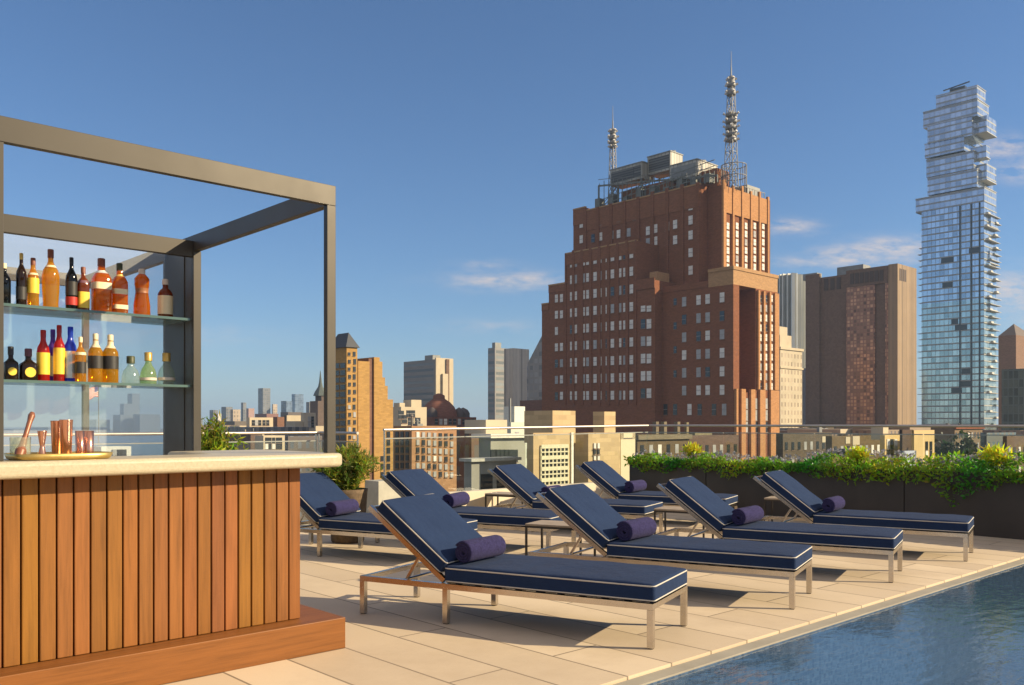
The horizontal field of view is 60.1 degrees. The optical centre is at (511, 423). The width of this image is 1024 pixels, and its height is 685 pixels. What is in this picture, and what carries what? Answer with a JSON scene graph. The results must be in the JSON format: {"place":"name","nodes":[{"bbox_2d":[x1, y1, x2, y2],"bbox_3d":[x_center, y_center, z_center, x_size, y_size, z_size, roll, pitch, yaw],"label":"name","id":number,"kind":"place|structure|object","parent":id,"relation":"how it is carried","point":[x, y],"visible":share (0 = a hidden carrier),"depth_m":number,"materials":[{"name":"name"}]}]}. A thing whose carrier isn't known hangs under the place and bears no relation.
{"place":"outdoors","nodes":[
{"label":"outdoors","id":0,"kind":"place"},
{"bbox_2d":[4,432,162,458],"bbox_3d":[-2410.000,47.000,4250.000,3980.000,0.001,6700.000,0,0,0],"label":"river","id":1,"kind":"structure","parent":0,"point":[145,449],"depth_m":2229.20,"materials":[{"name":"blue liquid"}]},
{"bbox_2d":[94,446,130,455],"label":"white roof house","id":2,"kind":"structure","parent":0,"point":[121,450],"depth_m":75.90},
{"bbox_2d":[225,428,260,449],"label":"brown lowrise block","id":3,"kind":"structure","parent":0,"point":[250,445],"depth_m":262.40,"materials":[{"name":"metal"}]},
{"bbox_2d":[258,388,269,413],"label":"tower","id":4,"kind":"structure","parent":0,"point":[263,400],"depth_m":1505.11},
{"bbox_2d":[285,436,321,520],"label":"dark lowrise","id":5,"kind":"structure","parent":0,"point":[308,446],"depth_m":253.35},
{"bbox_2d":[357,357,392,487],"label":"yellow brick slab","id":6,"kind":"structure","parent":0,"point":[374,410],"depth_m":190.96,"materials":[{"name":"brick"}]},
{"bbox_2d":[393,400,426,470],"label":"cream building","id":7,"kind":"structure","parent":0,"point":[404,411],"depth_m":262.78,"materials":[{"name":"concrete"}]},
{"bbox_2d":[394,414,456,491],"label":"tan brick block","id":8,"kind":"structure","parent":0,"point":[435,459],"depth_m":122.42,"materials":[{"name":"brick"}]},
{"bbox_2d":[424,393,475,425],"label":"domed brick building","id":9,"kind":"structure","parent":0,"point":[442,410],"depth_m":306.17,"materials":[{"name":"brick"}]},
{"bbox_2d":[457,426,478,490],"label":"dark brick block","id":10,"kind":"structure","parent":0,"point":[467,447],"depth_m":129.31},
{"bbox_2d":[459,457,521,490],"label":"grey roof shed","id":11,"kind":"structure","parent":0,"point":[477,475],"depth_m":62.62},
{"bbox_2d":[0,0,1023,429],"label":"sky","id":12,"kind":"structure","parent":0,"point":[459,142],"materials":[{"name":"blue"}]},
{"bbox_2d":[504,398,526,467],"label":"white bulkhead building","id":13,"kind":"structure","parent":0,"point":[513,416],"depth_m":167.38,"materials":[{"name":"concrete"}]},
{"bbox_2d":[524,411,574,484],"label":"cream brick building","id":14,"kind":"structure","parent":0,"point":[550,459],"depth_m":63.90,"materials":[{"name":"brick"}]},
{"bbox_2d":[540,444,568,484],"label":"grid window","id":15,"kind":"structure","parent":14,"relation":"in","point":[554,458],"depth_m":63.33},
{"bbox_2d":[620,433,634,480],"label":"pale end wall","id":16,"kind":"structure","parent":0,"point":[627,444],"depth_m":71.45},
{"bbox_2d":[871,427,899,465],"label":"yellow row house","id":17,"kind":"structure","parent":0,"point":[890,444],"depth_m":141.92,"materials":[{"name":"paint"}]},
{"bbox_2d":[911,430,933,468],"bbox_3d":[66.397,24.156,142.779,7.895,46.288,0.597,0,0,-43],"label":"yellow corner house","id":18,"kind":"structure","parent":0,"point":[922,445],"depth_m":142.17,"materials":[{"name":"paint"}]},
{"bbox_2d":[931,423,984,458],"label":"brown back block","id":19,"kind":"structure","parent":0,"point":[947,430],"depth_m":263.36,"materials":[{"name":"red brick"}]},
{"bbox_2d":[980,432,1015,469],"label":"teal shaded block","id":20,"kind":"structure","parent":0,"point":[986,440],"depth_m":182.24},
{"bbox_2d":[1003,436,1023,471],"bbox_3d":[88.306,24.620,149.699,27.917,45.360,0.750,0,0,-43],"label":"brown edge block","id":21,"kind":"structure","parent":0,"point":[1016,443],"depth_m":142.54,"materials":[{"name":"brick"}]},
{"label":"ground","id":22,"kind":"structure","parent":0,"visible":0},
{"bbox_2d":[89,420,109,432],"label":"riverside tower","id":23,"kind":"structure","parent":22,"relation":"on","point":[104,426],"depth_m":4376.70,"materials":[{"name":"grey glass"}]},
{"bbox_2d":[113,415,132,432],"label":"riverside tower","id":24,"kind":"structure","parent":22,"relation":"on","point":[122,423],"depth_m":4376.00,"materials":[{"name":"grey glass"}]},
{"bbox_2d":[133,414,159,431],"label":"riverside tower","id":25,"kind":"structure","parent":22,"relation":"on","point":[146,422],"depth_m":4332.02,"materials":[{"name":"grey glass"}]},
{"bbox_2d":[246,417,272,426],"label":"cream flat block","id":26,"kind":"structure","parent":22,"relation":"on","point":[258,422],"depth_m":423.11,"materials":[{"name":"stone"}]},
{"bbox_2d":[255,430,284,450],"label":"cream window house","id":27,"kind":"structure","parent":22,"relation":"on","point":[269,445],"depth_m":232.00,"materials":[{"name":"concrete"}]},
{"bbox_2d":[286,413,315,430],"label":"cream corner block","id":28,"kind":"structure","parent":22,"relation":"on","point":[308,420],"depth_m":371.33,"materials":[{"name":"stone"}]},
{"bbox_2d":[310,371,323,425],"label":"spired building","id":29,"kind":"structure","parent":22,"relation":"on","point":[317,406],"depth_m":522.58,"materials":[{"name":"brick"}]},
{"bbox_2d":[336,333,359,448],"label":"yellow brick tower","id":30,"kind":"structure","parent":22,"relation":"on","point":[347,346],"depth_m":186.03,"materials":[{"name":"brick"}]},
{"bbox_2d":[404,355,452,406],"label":"grey banded tower","id":31,"kind":"structure","parent":22,"relation":"on","point":[427,378],"depth_m":566.95,"materials":[{"name":"beige stone"}]},
{"bbox_2d":[465,420,524,466],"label":"grey green lowrise","id":32,"kind":"structure","parent":22,"relation":"on","point":[503,446],"depth_m":107.28,"materials":[{"name":"concrete"}]},
{"bbox_2d":[488,342,506,419],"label":"grey office tower","id":33,"kind":"structure","parent":22,"relation":"on","point":[496,381],"depth_m":643.04,"materials":[{"name":"metal"}]},
{"bbox_2d":[504,348,528,406],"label":"beige tower","id":34,"kind":"structure","parent":22,"relation":"on","point":[516,360],"depth_m":604.07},
{"bbox_2d":[527,336,541,399],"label":"sloping grey building","id":35,"kind":"structure","parent":22,"relation":"on","point":[534,378],"depth_m":474.11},
{"bbox_2d":[162,512,1023,684],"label":"roof deck","id":36,"kind":"structure","parent":22,"relation":"on","point":[395,634],"depth_m":5.97,"materials":[{"name":"tile"}]},
{"bbox_2d":[4,431,317,470],"bbox_3d":[-7.047,0.699,7.466,12.280,1.203,0.036,0,0,-43],"label":"glass railing","id":37,"kind":"object","parent":36,"relation":"on","point":[148,433],"visible":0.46,"depth_m":10.14,"materials":[{"name":"metal"}]},
{"bbox_2d":[0,115,335,460],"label":"bar shelf frame","id":38,"kind":"object","parent":36,"relation":"on","point":[179,260],"visible":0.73,"depth_m":5.86,"materials":[{"name":"grey metal"}]},
{"bbox_2d":[4,263,10,302],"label":"bottle","id":39,"kind":"object","parent":38,"relation":"on","point":[7,288],"visible":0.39,"depth_m":5.88,"materials":[{"name":"black glass"}]},
{"bbox_2d":[4,346,18,379],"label":"bottle","id":40,"kind":"object","parent":38,"relation":"on","point":[11,368],"visible":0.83,"depth_m":5.89,"materials":[{"name":"black glass"}]},
{"bbox_2d":[16,253,26,304],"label":"bottle","id":41,"kind":"object","parent":38,"relation":"on","point":[21,285],"visible":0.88,"depth_m":5.94,"materials":[{"name":"black glass"}]},
{"bbox_2d":[19,348,37,379],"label":"bottle","id":42,"kind":"object","parent":38,"relation":"on","point":[28,368],"visible":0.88,"depth_m":5.96,"materials":[{"name":"black glass"}]},
{"bbox_2d":[27,258,38,305],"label":"bottle","id":43,"kind":"object","parent":38,"relation":"on","point":[33,287],"visible":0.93,"depth_m":5.99,"materials":[{"name":"orange glass"}]},
{"bbox_2d":[36,330,49,380],"bbox_3d":[-3.207,-0.465,6.056,0.083,0.355,0.083,0,0,-43],"label":"bottle","id":44,"kind":"object","parent":38,"relation":"on","point":[43,357],"visible":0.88,"depth_m":6.03,"materials":[{"name":"red glass"}]},
{"bbox_2d":[41,249,59,306],"bbox_3d":[-3.173,-0.990,6.088,0.112,0.418,0.112,0,0,-43],"label":"bottle","id":45,"kind":"object","parent":38,"relation":"on","point":[50,278],"visible":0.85,"depth_m":6.05,"materials":[{"name":"orange glass"}]},
{"bbox_2d":[53,325,64,380],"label":"bottle","id":46,"kind":"object","parent":38,"relation":"on","point":[59,360],"visible":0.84,"depth_m":6.10,"materials":[{"name":"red glass"}]},
{"bbox_2d":[65,327,76,380],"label":"bottle","id":47,"kind":"object","parent":38,"relation":"on","point":[70,348],"visible":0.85,"depth_m":6.14,"materials":[{"name":"blue glass"}]},
{"bbox_2d":[65,257,77,308],"bbox_3d":[-3.075,-0.971,6.179,0.077,0.380,0.077,0,0,-43],"label":"bottle","id":48,"kind":"object","parent":38,"relation":"on","point":[71,291],"visible":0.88,"depth_m":6.15,"materials":[{"name":"black glass"}]},
{"bbox_2d":[75,337,85,381],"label":"bottle","id":49,"kind":"object","parent":38,"relation":"on","point":[80,364],"visible":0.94,"depth_m":6.12,"materials":[{"name":"orange glass"}]},
{"bbox_2d":[77,267,89,309],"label":"bottle","id":50,"kind":"object","parent":38,"relation":"on","point":[83,296],"visible":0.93,"depth_m":6.21,"materials":[{"name":"brown glass"}]},
{"bbox_2d":[88,333,102,381],"bbox_3d":[-2.958,-0.464,6.288,0.101,0.353,0.101,0,0,-43],"label":"bottle","id":51,"kind":"object","parent":38,"relation":"on","point":[95,362],"visible":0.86,"depth_m":6.25,"materials":[{"name":"orange glass"}]},
{"bbox_2d":[91,258,111,311],"bbox_3d":[-2.929,-0.980,6.315,0.123,0.398,0.123,0,0,-43],"label":"bottle","id":52,"kind":"object","parent":38,"relation":"on","point":[101,290],"visible":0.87,"depth_m":6.27,"materials":[{"name":"orange glass"}]},
{"bbox_2d":[103,335,118,382],"bbox_3d":[-2.884,-0.463,6.358,0.110,0.353,0.110,0,0,-43],"label":"bottle","id":53,"kind":"object","parent":38,"relation":"on","point":[110,364],"visible":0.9,"depth_m":6.32,"materials":[{"name":"orange glass"}]},
{"bbox_2d":[112,263,127,312],"bbox_3d":[-2.838,-0.971,6.401,0.103,0.380,0.103,0,0,-43],"label":"bottle","id":54,"kind":"object","parent":38,"relation":"on","point":[119,292],"visible":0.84,"depth_m":6.36,"materials":[{"name":"orange glass"}]},
{"bbox_2d":[133,269,149,314],"bbox_3d":[-2.721,-0.959,6.509,0.118,0.356,0.118,0,0,-43],"label":"bottle","id":55,"kind":"object","parent":38,"relation":"on","point":[141,304],"visible":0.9,"depth_m":6.47,"materials":[{"name":"orange glass"}]},
{"bbox_2d":[157,279,172,316],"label":"bottle","id":56,"kind":"object","parent":38,"relation":"on","point":[165,301],"visible":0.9,"depth_m":6.58,"materials":[{"name":"brown glass"}]},
{"bbox_2d":[0,450,344,684],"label":"bar counter","id":57,"kind":"object","parent":36,"relation":"on","point":[173,566],"visible":1,"depth_m":4.50,"materials":[{"name":"brown wood"}]},
{"bbox_2d":[4,451,112,460],"bbox_3d":[-2.190,0.154,4.284,0.458,0.030,0.330,0,0,-43],"label":"bar tray","id":58,"kind":"object","parent":57,"relation":"on","point":[35,456],"visible":0.97,"depth_m":4.15,"materials":[{"name":"gold metal"}]},
{"bbox_2d":[50,421,60,453],"bbox_3d":[-2.221,0.074,4.323,0.059,0.179,0.059,0,0,-43],"label":"shaker tin","id":59,"kind":"object","parent":58,"relation":"on","point":[55,436],"visible":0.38,"depth_m":4.30,"materials":[{"name":"orange metal"}]},
{"bbox_2d":[59,420,72,453],"bbox_3d":[-2.144,0.071,4.258,0.061,0.184,0.061,0,0,-43],"label":"shaker tin","id":60,"kind":"object","parent":58,"relation":"on","point":[66,428],"visible":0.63,"depth_m":4.24,"materials":[{"name":"orange metal"}]},
{"bbox_2d":[83,431,93,452],"bbox_3d":[-2.088,0.099,4.365,0.050,0.129,0.050,0,0,-43],"label":"copper cup","id":61,"kind":"object","parent":58,"relation":"on","point":[88,441],"visible":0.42,"depth_m":4.35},
{"bbox_2d":[201,409,247,450],"bbox_3d":[-2.798,0.581,8.297,0.729,1.439,0.703,0,0,29],"label":"potted shrub","id":62,"kind":"object","parent":36,"relation":"on","point":[214,438],"visible":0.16,"depth_m":8.24,"materials":[{"name":"green plant"}]},
{"bbox_2d":[308,439,382,543],"bbox_3d":[-1.832,0.731,9.733,0.851,1.137,0.882,0,0,0],"label":"potted shrub","id":63,"kind":"object","parent":36,"relation":"on","point":[348,474],"visible":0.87,"depth_m":9.60,"materials":[{"name":"green plant"}]},
{"bbox_2d":[300,472,477,556],"bbox_3d":[-1.410,0.906,8.800,2.099,0.788,0.692,0,0,28],"label":"sun lounger","id":64,"kind":"object","parent":36,"relation":"on","point":[319,491],"visible":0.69,"depth_m":8.73,"materials":[{"name":"blue fabric"}]},
{"bbox_2d":[326,499,358,515],"bbox_3d":[-1.699,0.838,8.876,0.136,0.144,0.399,0,0,23],"label":"rolled towel","id":65,"kind":"object","parent":64,"relation":"on","point":[341,507],"visible":1,"depth_m":8.78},
{"bbox_2d":[375,469,575,552],"bbox_3d":[-0.407,0.906,9.540,2.099,0.788,0.692,0,0,26],"label":"sun lounger","id":66,"kind":"object","parent":36,"relation":"on","point":[407,482],"visible":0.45,"depth_m":9.36,"materials":[{"name":"blue fabric"}]},
{"bbox_2d":[443,491,469,507],"bbox_3d":[-0.614,0.837,9.767,0.145,0.154,0.431,0,0,21],"label":"rolled towel","id":67,"kind":"object","parent":66,"relation":"on","point":[456,499],"visible":0.9,"depth_m":9.65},
{"bbox_2d":[365,479,627,512],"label":"parapet wall","id":68,"kind":"structure","parent":36,"relation":"on","point":[379,491],"depth_m":11.81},
{"bbox_2d":[383,424,648,491],"bbox_3d":[0.320,0.455,12.709,5.212,0.890,0.036,0,0,-43],"label":"glass railing","id":69,"kind":"object","parent":68,"relation":"on","point":[478,428],"visible":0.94,"depth_m":12.16,"materials":[{"name":"metal"}]},
{"bbox_2d":[360,494,686,649],"bbox_3d":[0.048,0.906,5.880,2.099,0.788,0.692,0,0,28],"label":"sun lounger","id":70,"kind":"object","parent":36,"relation":"on","point":[429,531],"visible":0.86,"depth_m":5.70,"materials":[{"name":"fabric"}]},
{"bbox_2d":[455,535,505,562],"bbox_3d":[-0.207,0.838,5.950,0.136,0.145,0.401,0,0,34],"label":"rolled towel","id":71,"kind":"object","parent":70,"relation":"on","point":[474,549],"visible":1,"depth_m":5.86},
{"bbox_2d":[525,520,595,555],"bbox_3d":[0.451,1.110,8.203,0.560,0.380,0.360,0,0,27],"label":"side table","id":72,"kind":"object","parent":36,"relation":"on","point":[551,524],"visible":0.52,"depth_m":8.16,"materials":[{"name":"metal"}]},
{"bbox_2d":[483,464,662,531],"bbox_3d":[0.730,0.906,10.800,2.099,0.788,0.692,0,0,28],"label":"sun lounger","id":73,"kind":"object","parent":36,"relation":"on","point":[522,483],"visible":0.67,"depth_m":10.76,"materials":[{"name":"blue fabric"}]},
{"bbox_2d":[575,460,737,508],"bbox_3d":[1.890,0.906,11.819,2.099,0.788,0.692,0,0,28],"label":"sun lounger","id":74,"kind":"object","parent":36,"relation":"on","point":[607,479],"visible":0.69,"depth_m":11.80,"materials":[{"name":"blue fabric"}]},
{"bbox_2d":[624,480,646,492],"bbox_3d":[1.664,0.837,11.908,0.143,0.152,0.439,0,0,31],"label":"rolled towel","id":75,"kind":"object","parent":74,"relation":"on","point":[634,486],"visible":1,"depth_m":11.76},
{"bbox_2d":[629,459,710,490],"bbox_3d":[2.538,0.932,13.711,0.500,0.735,1.440,0,0,-43],"label":"planter box","id":76,"kind":"object","parent":36,"relation":"on","point":[652,478],"visible":0.23,"depth_m":13.62,"materials":[{"name":"metal"}]},
{"bbox_2d":[623,449,720,473],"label":"planter plants","id":77,"kind":"object","parent":76,"relation":"in","point":[656,457],"visible":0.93,"depth_m":13.57,"materials":[{"name":"green plant"}]},
{"bbox_2d":[529,483,811,609],"bbox_3d":[1.225,0.906,6.990,2.099,0.788,0.692,0,0,28],"label":"sun lounger","id":78,"kind":"object","parent":36,"relation":"on","point":[593,519],"visible":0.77,"depth_m":6.78,"materials":[{"name":"blue fabric"}]},
{"bbox_2d":[616,517,656,540],"bbox_3d":[0.997,0.837,7.069,0.148,0.157,0.415,0,0,36],"label":"rolled towel","id":79,"kind":"object","parent":78,"relation":"on","point":[632,529],"visible":1,"depth_m":6.94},
{"bbox_2d":[654,506,713,537],"bbox_3d":[1.872,1.110,9.642,0.560,0.380,0.360,0,0,29],"label":"side table","id":80,"kind":"object","parent":36,"relation":"on","point":[671,509],"visible":0.43,"depth_m":9.62,"materials":[{"name":"metal"}]},
{"bbox_2d":[653,476,902,582],"bbox_3d":[2.378,0.906,8.043,2.099,0.788,0.692,0,0,30],"label":"sun lounger","id":81,"kind":"object","parent":36,"relation":"on","point":[704,505],"visible":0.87,"depth_m":7.82,"materials":[{"name":"blue fabric"}]},
{"bbox_2d":[732,505,763,524],"bbox_3d":[2.168,0.838,8.130,0.140,0.149,0.440,0,0,37],"label":"rolled towel","id":82,"kind":"object","parent":81,"relation":"on","point":[747,515],"visible":1,"depth_m":7.99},
{"bbox_2d":[706,462,905,517],"bbox_3d":[4.020,0.932,12.123,0.500,0.735,2.885,0,0,-43],"label":"planter box","id":83,"kind":"object","parent":36,"relation":"on","point":[748,490],"visible":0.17,"depth_m":11.66,"materials":[{"name":"metal"}]},
{"bbox_2d":[701,448,919,485],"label":"planter plants","id":84,"kind":"object","parent":83,"relation":"in","point":[770,462],"visible":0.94,"depth_m":11.75,"materials":[{"name":"green plant"}]},
{"bbox_2d":[844,444,873,467],"bbox_3d":[4.504,0.433,11.409,0.310,0.347,0.423,0,0,-43],"label":"flower tuft","id":85,"kind":"object","parent":83,"relation":"in","point":[857,453],"visible":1,"depth_m":11.38,"materials":[{"name":"yellow plant"}]},
{"bbox_2d":[613,558,1023,684],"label":"pool coping","id":86,"kind":"object","parent":36,"relation":"on","point":[659,675],"visible":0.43,"depth_m":5.57,"materials":[{"name":"stone"}]},
{"bbox_2d":[647,564,1023,684],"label":"pool basin","id":87,"kind":"object","parent":36,"relation":"in","point":[910,642],"visible":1,"depth_m":6.62,"materials":[{"name":"tile"}]},
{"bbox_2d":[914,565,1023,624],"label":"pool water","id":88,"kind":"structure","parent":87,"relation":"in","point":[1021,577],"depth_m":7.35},
{"bbox_2d":[648,424,1023,435],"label":"glass railing","id":89,"kind":"object","parent":36,"relation":"on","point":[956,426],"visible":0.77,"depth_m":12.05,"materials":[{"name":"metal"}]},
{"bbox_2d":[753,470,973,561],"bbox_3d":[3.591,0.906,9.187,2.099,0.788,0.692,0,0,32],"label":"sun lounger","id":90,"kind":"object","parent":36,"relation":"on","point":[796,496],"visible":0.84,"depth_m":8.96,"materials":[{"name":"blue fabric"}]},
{"bbox_2d":[822,496,844,511],"bbox_3d":[3.368,0.838,9.268,0.137,0.145,0.396,0,0,35],"label":"rolled towel","id":91,"kind":"object","parent":90,"relation":"on","point":[833,503],"visible":1,"depth_m":9.13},
{"bbox_2d":[905,469,1023,539],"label":"planter box","id":92,"kind":"object","parent":36,"relation":"on","point":[998,512],"visible":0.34,"depth_m":10.27,"materials":[{"name":"metal"}]},
{"bbox_2d":[899,449,1023,506],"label":"planter plants","id":93,"kind":"object","parent":92,"relation":"in","point":[930,462],"visible":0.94,"depth_m":10.43,"materials":[{"name":"green plant"}]},
{"bbox_2d":[973,443,1016,472],"bbox_3d":[5.580,0.406,10.257,0.370,0.401,0.488,0,0,-43],"label":"flower tuft","id":94,"kind":"object","parent":92,"relation":"in","point":[994,453],"visible":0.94,"depth_m":10.19,"materials":[{"name":"yellow plant"}]},
{"bbox_2d":[574,412,619,482],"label":"cream brick annex","id":95,"kind":"object","parent":22,"relation":"on","point":[605,448],"visible":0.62,"depth_m":69.21,"materials":[{"name":"brick"}]},
{"bbox_2d":[201,425,1023,469],"bbox_3d":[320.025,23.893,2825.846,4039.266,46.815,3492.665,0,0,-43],"label":"distant rooftops","id":96,"kind":"object","parent":22,"relation":"on","point":[865,430],"visible":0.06,"depth_m":344.56,"materials":[{"name":"beige stone"}]},
{"bbox_2d":[541,150,778,459],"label":"brick tower","id":97,"kind":"structure","parent":22,"relation":"on","point":[662,305],"depth_m":303.23,"materials":[{"name":"brick"}]},
{"bbox_2d":[607,114,618,193],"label":"radio mast","id":98,"kind":"object","parent":97,"relation":"on","point":[612,137],"visible":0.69,"depth_m":334.17,"materials":[{"name":"metal"}]},
{"bbox_2d":[554,220,764,399],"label":"remaining windows","id":99,"kind":"structure","parent":97,"relation":"in","point":[690,268],"depth_m":314.95,"materials":[{"name":"glass"}]},
{"bbox_2d":[722,58,739,187],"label":"radio mast","id":100,"kind":"object","parent":97,"relation":"on","point":[730,134],"visible":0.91,"depth_m":301.71,"materials":[{"name":"metal"}]},
{"bbox_2d":[635,422,691,457],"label":"olive brick row","id":101,"kind":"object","parent":22,"relation":"on","point":[661,443],"visible":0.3,"depth_m":155.31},
{"bbox_2d":[673,422,738,461],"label":"brown lowrise","id":102,"kind":"structure","parent":22,"relation":"on","point":[710,443],"depth_m":166.35,"materials":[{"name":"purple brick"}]},
{"bbox_2d":[778,326,803,427],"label":"stone tower","id":103,"kind":"structure","parent":22,"relation":"on","point":[790,385],"depth_m":425.77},
{"bbox_2d":[778,273,804,367],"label":"rippled tower","id":104,"kind":"structure","parent":22,"relation":"on","point":[791,289],"depth_m":764.30,"materials":[{"name":"metal"}]},
{"bbox_2d":[776,427,831,464],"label":"building","id":105,"kind":"structure","parent":22,"relation":"on","point":[800,445],"depth_m":174.52,"materials":[{"name":"concrete"}]},
{"bbox_2d":[826,435,879,465],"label":"brown workshop","id":106,"kind":"structure","parent":22,"relation":"on","point":[839,442],"depth_m":159.69,"materials":[{"name":"brick"}]},
{"bbox_2d":[803,263,916,424],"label":"brown slab tower","id":107,"kind":"structure","parent":22,"relation":"on","point":[860,344],"depth_m":443.86,"materials":[{"name":"concrete"}]},
{"bbox_2d":[915,81,1001,429],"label":"glass tower","id":108,"kind":"structure","parent":22,"relation":"on","point":[956,209],"depth_m":551.40,"materials":[{"name":"glass"}]},
{"bbox_2d":[934,424,983,469],"bbox_3d":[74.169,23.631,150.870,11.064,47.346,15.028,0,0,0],"label":"city tree","id":109,"kind":"object","parent":22,"relation":"on","point":[968,447],"visible":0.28,"depth_m":148.73,"materials":[{"name":"green plant"}]},
{"bbox_2d":[998,324,1023,429],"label":"gabled building","id":110,"kind":"structure","parent":22,"relation":"on","point":[1010,347],"depth_m":474.80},
{"bbox_2d":[1002,369,1023,429],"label":"green glass block","id":111,"kind":"structure","parent":22,"relation":"on","point":[1012,396],"depth_m":408.14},
{"bbox_3d":[-2.315,0.113,4.167,0.090,0.100,0.090,0,0,-43],"label":"mixing glass","id":112,"kind":"object","parent":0,"visible":0},
{"bbox_2d":[14,412,34,453],"bbox_3d":[-2.298,0.051,4.179,0.050,0.220,0.139,0,0,0],"label":"muddler","id":113,"kind":"object","parent":112,"relation":"in","point":[21,448],"visible":0.94,"depth_m":4.17,"materials":[{"name":"brown metal"}]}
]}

